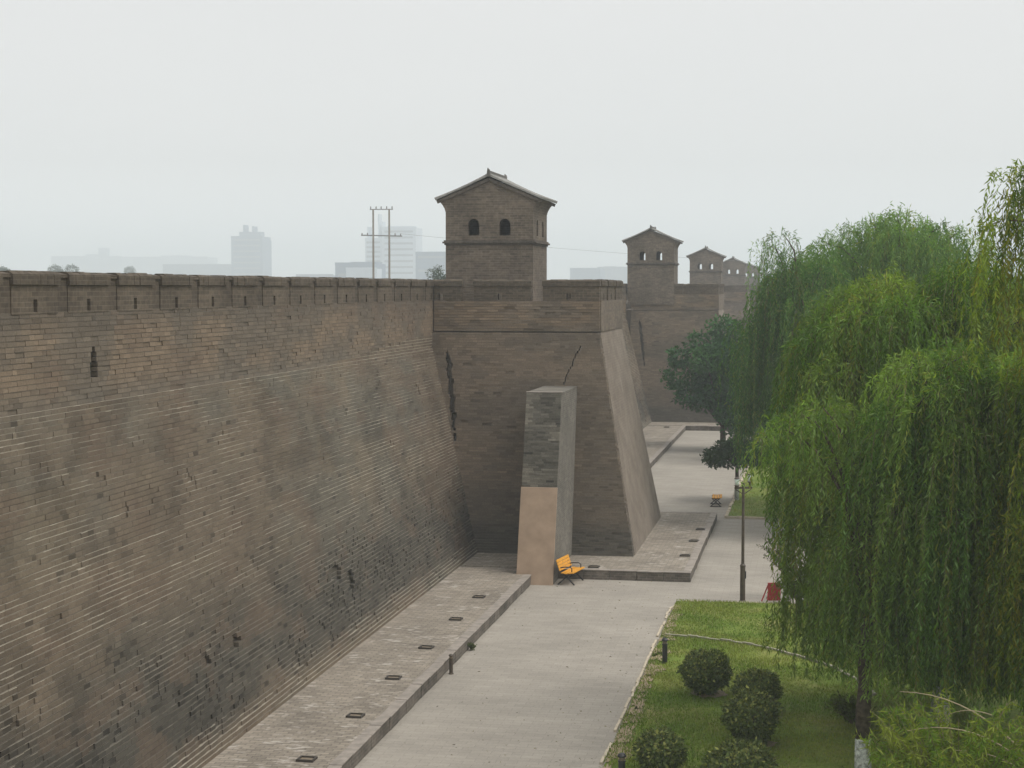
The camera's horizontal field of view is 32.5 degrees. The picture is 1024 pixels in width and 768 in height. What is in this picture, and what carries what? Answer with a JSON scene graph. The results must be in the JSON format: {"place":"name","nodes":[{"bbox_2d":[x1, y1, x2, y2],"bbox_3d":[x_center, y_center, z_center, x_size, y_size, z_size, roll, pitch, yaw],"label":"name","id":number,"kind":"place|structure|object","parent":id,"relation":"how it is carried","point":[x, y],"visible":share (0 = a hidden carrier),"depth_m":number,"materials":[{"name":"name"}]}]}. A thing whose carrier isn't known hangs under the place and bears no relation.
{"place":"outdoors","nodes":[
{"label":"outdoors","id":0,"kind":"place"},
{"bbox_2d":[51,248,132,272],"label":"distant building","id":1,"kind":"structure","parent":0,"point":[102,261],"depth_m":3647.04,"materials":[{"name":"grey concrete"}]},
{"bbox_2d":[133,255,217,274],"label":"distant building","id":2,"kind":"structure","parent":0,"point":[151,265],"depth_m":3741.96,"materials":[{"name":"grey concrete"}]},
{"bbox_2d":[163,264,230,275],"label":"distant building","id":3,"kind":"structure","parent":0,"point":[205,269],"depth_m":2403.91,"materials":[{"name":"grey concrete"}]},
{"bbox_2d":[296,274,334,276],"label":"distant building","id":4,"kind":"structure","parent":0,"point":[314,275],"depth_m":1900.91,"materials":[{"name":"grey concrete"}]},
{"bbox_2d":[335,262,385,277],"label":"distant building","id":5,"kind":"structure","parent":0,"point":[340,269],"depth_m":1468.96,"materials":[{"name":"grey concrete"}]},
{"bbox_2d":[346,267,381,278],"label":"distant building","id":6,"kind":"structure","parent":0,"point":[360,272],"depth_m":1324.64,"materials":[{"name":"grey concrete"}]},
{"bbox_2d":[365,214,385,261],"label":"distant building","id":7,"kind":"structure","parent":0,"point":[377,249],"depth_m":1900.87,"materials":[{"name":"grey concrete"}]},
{"bbox_2d":[382,226,421,278],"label":"distant building","id":8,"kind":"structure","parent":0,"point":[405,247],"depth_m":1883.64,"materials":[{"name":"grey concrete"}]},
{"bbox_2d":[415,252,445,279],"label":"distant building","id":9,"kind":"structure","parent":0,"point":[425,261],"depth_m":1643.92,"materials":[{"name":"grey concrete"}]},
{"bbox_2d":[202,512,710,767],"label":"raised pavement","id":10,"kind":"structure","parent":0,"point":[310,719],"depth_m":50.44,"materials":[{"name":"brick"}]},
{"bbox_2d":[296,755,317,762],"bbox_3d":[-4.628,8.455,39.590,0.400,0.050,0.360,1,3,11],"label":"recessed light","id":11,"kind":"object","parent":10,"relation":"on","point":[303,758],"visible":1,"depth_m":39.57,"materials":[{"name":"grey metal"}]},
{"bbox_2d":[346,712,364,718],"bbox_3d":[-3.887,8.234,43.617,0.400,0.050,0.360,1,3,13],"label":"recessed light","id":12,"kind":"object","parent":10,"relation":"on","point":[354,715],"visible":1,"depth_m":43.62,"materials":[{"name":"grey metal"}]},
{"bbox_2d":[385,675,401,679],"bbox_3d":[-3.231,8.001,47.861,0.400,0.050,0.360,0,3,9],"label":"recessed light","id":13,"kind":"object","parent":10,"relation":"on","point":[393,677],"visible":1,"depth_m":47.87,"materials":[{"name":"black metal"}]},
{"bbox_2d":[418,645,434,649],"bbox_3d":[-2.530,7.779,51.894,0.400,0.050,0.360,1,3,13],"label":"recessed light","id":14,"kind":"object","parent":10,"relation":"on","point":[430,647],"visible":1,"depth_m":51.84,"materials":[{"name":"black metal"}]},
{"bbox_2d":[449,617,462,620],"bbox_3d":[-1.800,7.536,56.328,0.400,0.050,0.360,1,3,10],"label":"recessed light","id":15,"kind":"object","parent":10,"relation":"on","point":[455,618],"visible":1,"depth_m":56.26,"materials":[{"name":"black metal"}]},
{"bbox_2d":[472,595,485,598],"bbox_3d":[-1.138,7.314,60.368,0.400,0.050,0.360,1,3,11],"label":"recessed light","id":16,"kind":"object","parent":10,"relation":"on","point":[479,596],"visible":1,"depth_m":60.45,"materials":[{"name":"black metal"}]},
{"bbox_2d":[588,565,599,567],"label":"recessed light","id":17,"kind":"object","parent":10,"relation":"on","point":[593,566],"visible":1,"depth_m":66.75,"materials":[{"name":"black metal"}]},
{"bbox_2d":[0,0,1023,283],"label":"sky","id":18,"kind":"structure","parent":0,"point":[129,128],"materials":[{"name":"white"}]},
{"bbox_2d":[570,268,604,279],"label":"distant building","id":19,"kind":"structure","parent":0,"point":[585,273],"depth_m":2082.39,"materials":[{"name":"grey concrete"}]},
{"bbox_2d":[354,427,822,767],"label":"paved path","id":20,"kind":"structure","parent":0,"point":[539,678],"depth_m":52.15,"materials":[{"name":"concrete"}]},
{"bbox_2d":[449,654,453,674],"bbox_3d":[-1.737,7.987,50.040,0.148,0.603,0.145,1,3,10],"label":"bollard light","id":21,"kind":"object","parent":20,"relation":"on","point":[451,664],"visible":1,"depth_m":50.00,"materials":[{"name":"brown paint"}]},
{"bbox_2d":[467,642,476,650],"bbox_3d":[-1.222,7.948,53.305,0.353,0.325,0.311,-1,3,-16],"label":"weed","id":22,"kind":"object","parent":20,"relation":"on","point":[472,646],"visible":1,"depth_m":53.28,"materials":[{"name":"green plant"}]},
{"bbox_2d":[342,515,716,767],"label":"kerb","id":23,"kind":"structure","parent":20,"relation":"on","point":[365,749],"depth_m":56.69,"materials":[{"name":"brick"}]},
{"bbox_2d":[327,511,716,767],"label":"kerb cap","id":24,"kind":"object","parent":23,"relation":"on","point":[361,740],"visible":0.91,"depth_m":51.52,"materials":[{"name":"stone"}]},
{"bbox_2d":[432,279,660,556],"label":"bastion","id":25,"kind":"object","parent":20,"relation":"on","point":[496,358],"visible":0.74,"depth_m":71.58,"materials":[{"name":"brick"}]},
{"bbox_2d":[434,168,557,300],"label":"watchtower","id":26,"kind":"structure","parent":25,"relation":"on","point":[496,225],"depth_m":74.07,"materials":[{"name":"brick"}]},
{"bbox_2d":[516,386,576,584],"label":"buttress","id":27,"kind":"structure","parent":20,"relation":"on","point":[545,519],"depth_m":66.34,"materials":[{"name":"brick"}]},
{"bbox_2d":[436,581,676,761],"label":"leaf litter","id":28,"kind":"object","parent":20,"relation":"on","point":[566,666],"visible":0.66,"depth_m":52.40,"materials":[{"name":"brown plant"}]},
{"bbox_2d":[556,554,584,584],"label":"bench","id":29,"kind":"object","parent":20,"relation":"on","point":[571,571],"visible":1,"depth_m":65.45,"materials":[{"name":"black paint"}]},
{"bbox_2d":[626,283,724,422],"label":"bastion","id":30,"kind":"object","parent":20,"relation":"on","point":[656,331],"visible":0.59,"depth_m":140.33,"materials":[{"name":"brick"}]},
{"bbox_2d":[622,225,683,304],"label":"watchtower","id":31,"kind":"structure","parent":30,"relation":"on","point":[652,278],"depth_m":140.80,"materials":[{"name":"brick"}]},
{"bbox_2d":[650,426,738,466],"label":"kerb","id":32,"kind":"structure","parent":20,"relation":"on","point":[692,428],"depth_m":134.86,"materials":[{"name":"stone"}]},
{"bbox_2d":[649,425,720,462],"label":"kerb cap","id":33,"kind":"object","parent":32,"relation":"on","point":[662,448],"visible":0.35,"depth_m":122.21,"materials":[{"name":"stone"}]},
{"bbox_2d":[599,600,794,764],"bbox_3d":[6.281,9.159,33.599,10.913,0.106,55.256,1,3,10],"label":"lawn edging","id":34,"kind":"object","parent":20,"relation":"on","point":[635,686],"visible":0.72,"depth_m":48.69,"materials":[{"name":"grey concrete"}]},
{"bbox_2d":[659,313,758,448],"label":"locust tree","id":35,"kind":"object","parent":20,"relation":"on","point":[706,355],"visible":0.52,"depth_m":117.23,"materials":[{"name":"green plant"}]},
{"bbox_2d":[710,494,721,506],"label":"bench","id":36,"kind":"object","parent":20,"relation":"on","point":[715,497],"visible":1,"depth_m":88.25,"materials":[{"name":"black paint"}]},
{"bbox_2d":[699,435,768,499],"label":"umbrella tree","id":37,"kind":"object","parent":20,"relation":"on","point":[717,455],"visible":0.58,"depth_m":89.85,"materials":[{"name":"green plant"}]},
{"bbox_2d":[724,285,753,341],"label":"bastion","id":38,"kind":"object","parent":20,"relation":"on","point":[735,300],"visible":0.16,"depth_m":209.23,"materials":[{"name":"brick"}]},
{"bbox_2d":[686,246,726,283],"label":"watchtower","id":39,"kind":"structure","parent":38,"relation":"on","point":[706,259],"depth_m":209.60,"materials":[{"name":"brick"}]},
{"bbox_2d":[734,473,751,601],"bbox_3d":[8.069,5.361,61.324,0.658,4.570,0.254,-1,3,-16],"label":"street lamp","id":40,"kind":"object","parent":20,"relation":"on","point":[742,574],"visible":0.83,"depth_m":61.29,"materials":[{"name":"black metal"}]},
{"bbox_2d":[724,434,766,519],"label":"lawn edging","id":41,"kind":"object","parent":20,"relation":"on","point":[726,516],"visible":0.23,"depth_m":83.86,"materials":[{"name":"grey concrete"}]},
{"bbox_2d":[750,285,764,316],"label":"bastion","id":42,"kind":"object","parent":20,"relation":"on","point":[753,295],"depth_m":278.15,"materials":[{"name":"brick"}]},
{"bbox_2d":[723,256,747,284],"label":"watchtower","id":43,"kind":"structure","parent":42,"relation":"on","point":[733,277],"depth_m":277.40,"materials":[{"name":"brick"}]},
{"bbox_2d":[761,583,780,601],"bbox_3d":[9.106,7.303,61.642,0.704,0.670,0.207,-1,3,-15],"label":"folding sign","id":44,"kind":"object","parent":20,"relation":"on","point":[773,590],"visible":0.61,"depth_m":61.65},
{"bbox_2d":[756,534,797,579],"bbox_3d":[9.484,6.410,62.213,1.715,2.288,1.584,1,3,10],"label":"bare shrub","id":45,"kind":"object","parent":20,"relation":"on","point":[776,550],"visible":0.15,"depth_m":62.14,"materials":[{"name":"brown plant"}]},
{"bbox_2d":[714,226,857,514],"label":"willow tree","id":46,"kind":"object","parent":20,"relation":"on","point":[788,291],"visible":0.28,"depth_m":77.79,"materials":[{"name":"green plant"}]},
{"bbox_2d":[597,266,626,282],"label":"distant building","id":47,"kind":"structure","parent":0,"point":[615,273],"depth_m":2306.23,"materials":[{"name":"grey concrete"}]},
{"bbox_2d":[643,422,719,458],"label":"raised pavement","id":48,"kind":"structure","parent":0,"point":[657,435],"depth_m":129.11,"materials":[{"name":"stone"}]},
{"bbox_2d":[728,436,799,517],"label":"lawn","id":49,"kind":"structure","parent":0,"point":[754,477],"depth_m":90.41,"materials":[{"name":"green plant"}]},
{"bbox_2d":[739,201,1023,442],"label":"willow tree","id":50,"kind":"object","parent":49,"relation":"on","point":[911,252],"visible":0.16,"depth_m":80.52,"materials":[{"name":"green plant"}]},
{"bbox_2d":[602,479,1023,767],"bbox_3d":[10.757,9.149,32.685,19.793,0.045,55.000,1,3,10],"label":"lawn","id":51,"kind":"structure","parent":0,"point":[813,764],"depth_m":46.01,"materials":[{"name":"green plant"}]},
{"bbox_2d":[617,752,625,767],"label":"bollard light","id":52,"kind":"object","parent":51,"relation":"on","point":[621,760],"visible":1,"depth_m":38.50,"materials":[{"name":"black paint"}]},
{"bbox_2d":[603,605,681,767],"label":"bare soil","id":53,"kind":"structure","parent":51,"relation":"on","point":[638,710],"depth_m":46.06,"materials":[{"name":"brown soil"}]},
{"bbox_2d":[632,724,688,767],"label":"round shrub","id":54,"kind":"object","parent":51,"relation":"on","point":[649,750],"visible":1,"depth_m":39.06,"materials":[{"name":"green plant"}]},
{"bbox_2d":[662,638,667,663],"bbox_3d":[4.461,7.810,51.240,0.202,0.824,0.197,1,3,10],"label":"bollard light","id":55,"kind":"object","parent":51,"relation":"on","point":[664,649],"visible":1,"depth_m":51.18,"materials":[{"name":"black paint"}]},
{"bbox_2d":[676,647,734,696],"bbox_3d":[5.204,7.734,47.230,1.595,1.413,1.564,1,3,10],"label":"round shrub","id":56,"kind":"object","parent":51,"relation":"on","point":[709,678],"visible":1,"depth_m":46.82,"materials":[{"name":"green plant"}]},
{"bbox_2d":[700,736,781,767],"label":"round shrub","id":57,"kind":"object","parent":51,"relation":"on","point":[740,753],"visible":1,"depth_m":37.52,"materials":[{"name":"green plant"}]},
{"bbox_2d":[719,684,783,746],"bbox_3d":[5.726,7.975,42.019,1.567,1.531,1.626,1,3,10],"label":"round shrub","id":58,"kind":"object","parent":51,"relation":"on","point":[747,704],"visible":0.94,"depth_m":41.69,"materials":[{"name":"green plant"}]},
{"bbox_2d":[730,667,783,710],"bbox_3d":[6.319,7.867,45.351,1.458,1.266,1.449,1,3,10],"label":"round shrub","id":59,"kind":"object","parent":51,"relation":"on","point":[769,680],"visible":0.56,"depth_m":45.10,"materials":[{"name":"green plant"}]},
{"bbox_2d":[665,633,875,695],"bbox_3d":[7.935,8.102,51.564,1.586,0.125,9.619,-2,4,-31],"label":"garden edging","id":60,"kind":"object","parent":51,"relation":"on","point":[767,647],"visible":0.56,"depth_m":53.69,"materials":[{"name":"stone"}]},
{"bbox_2d":[824,689,876,723],"bbox_3d":[8.486,8.140,43.987,1.282,0.835,1.367,0,3,-8],"label":"shrub","id":61,"kind":"object","parent":51,"relation":"on","point":[844,708],"visible":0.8,"depth_m":43.86,"materials":[{"name":"green plant"}]},
{"bbox_2d":[738,337,1023,767],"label":"willow tree","id":62,"kind":"object","parent":51,"relation":"on","point":[916,465],"visible":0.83,"depth_m":36.40,"materials":[{"name":"green plant"}]},
{"bbox_2d":[760,251,1023,726],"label":"willow tree","id":63,"kind":"object","parent":51,"relation":"on","point":[860,343],"visible":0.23,"depth_m":42.05,"materials":[{"name":"green plant"}]},
{"bbox_2d":[852,685,1023,767],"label":"willow shoots","id":64,"kind":"object","parent":51,"relation":"on","point":[933,750],"visible":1,"depth_m":29.52,"materials":[{"name":"green plant"}]},
{"bbox_2d":[953,158,1023,723],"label":"willow tree","id":65,"kind":"object","parent":51,"relation":"on","point":[1015,592],"visible":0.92,"depth_m":34.48,"materials":[{"name":"green plant"}]},
{"label":"ground","id":66,"kind":"structure","parent":0,"visible":0},
{"bbox_2d":[48,264,79,271],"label":"distant tree","id":67,"kind":"object","parent":66,"relation":"on","point":[59,269],"visible":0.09,"depth_m":594.02,"materials":[{"name":"green plant"}]},
{"bbox_2d":[124,266,136,272],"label":"distant tree","id":68,"kind":"object","parent":66,"relation":"on","point":[131,271],"visible":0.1,"depth_m":944.60,"materials":[{"name":"green plant"}]},
{"bbox_2d":[0,270,477,767],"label":"city wall","id":69,"kind":"structure","parent":66,"relation":"on","point":[233,509],"depth_m":42.60,"materials":[{"name":"brick"}]},
{"bbox_2d":[231,225,270,275],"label":"distant building","id":70,"kind":"structure","parent":66,"relation":"on","point":[250,253],"depth_m":2272.66,"materials":[{"name":"grey concrete"}]},
{"bbox_2d":[271,244,271,275],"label":"distant building","id":71,"kind":"structure","parent":66,"relation":"on","point":[271,259],"depth_m":2307.95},
{"bbox_2d":[361,206,401,278],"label":"power pole","id":72,"kind":"object","parent":66,"relation":"on","point":[373,235],"visible":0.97,"depth_m":204.95,"materials":[{"name":"concrete"}]},
{"bbox_2d":[408,234,767,262],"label":"power line","id":73,"kind":"object","parent":72,"relation":"attached to","point":[598,251],"visible":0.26,"depth_m":225.29,"materials":[{"name":"metal"}]},
{"bbox_2d":[425,264,445,279],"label":"distant tree","id":74,"kind":"object","parent":66,"relation":"on","point":[437,277],"visible":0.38,"depth_m":193.45,"materials":[{"name":"green plant"}]},
{"bbox_2d":[440,283,651,427],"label":"city wall","id":75,"kind":"structure","parent":66,"relation":"on","point":[645,417],"depth_m":137.75,"materials":[{"name":"brick"}]},
{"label":"bastion","id":76,"kind":"object","parent":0,"visible":0},
{"bbox_2d":[746,263,760,285],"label":"watchtower","id":77,"kind":"structure","parent":76,"relation":"on","point":[751,279],"depth_m":345.17,"materials":[{"name":"brick"}]}
]}

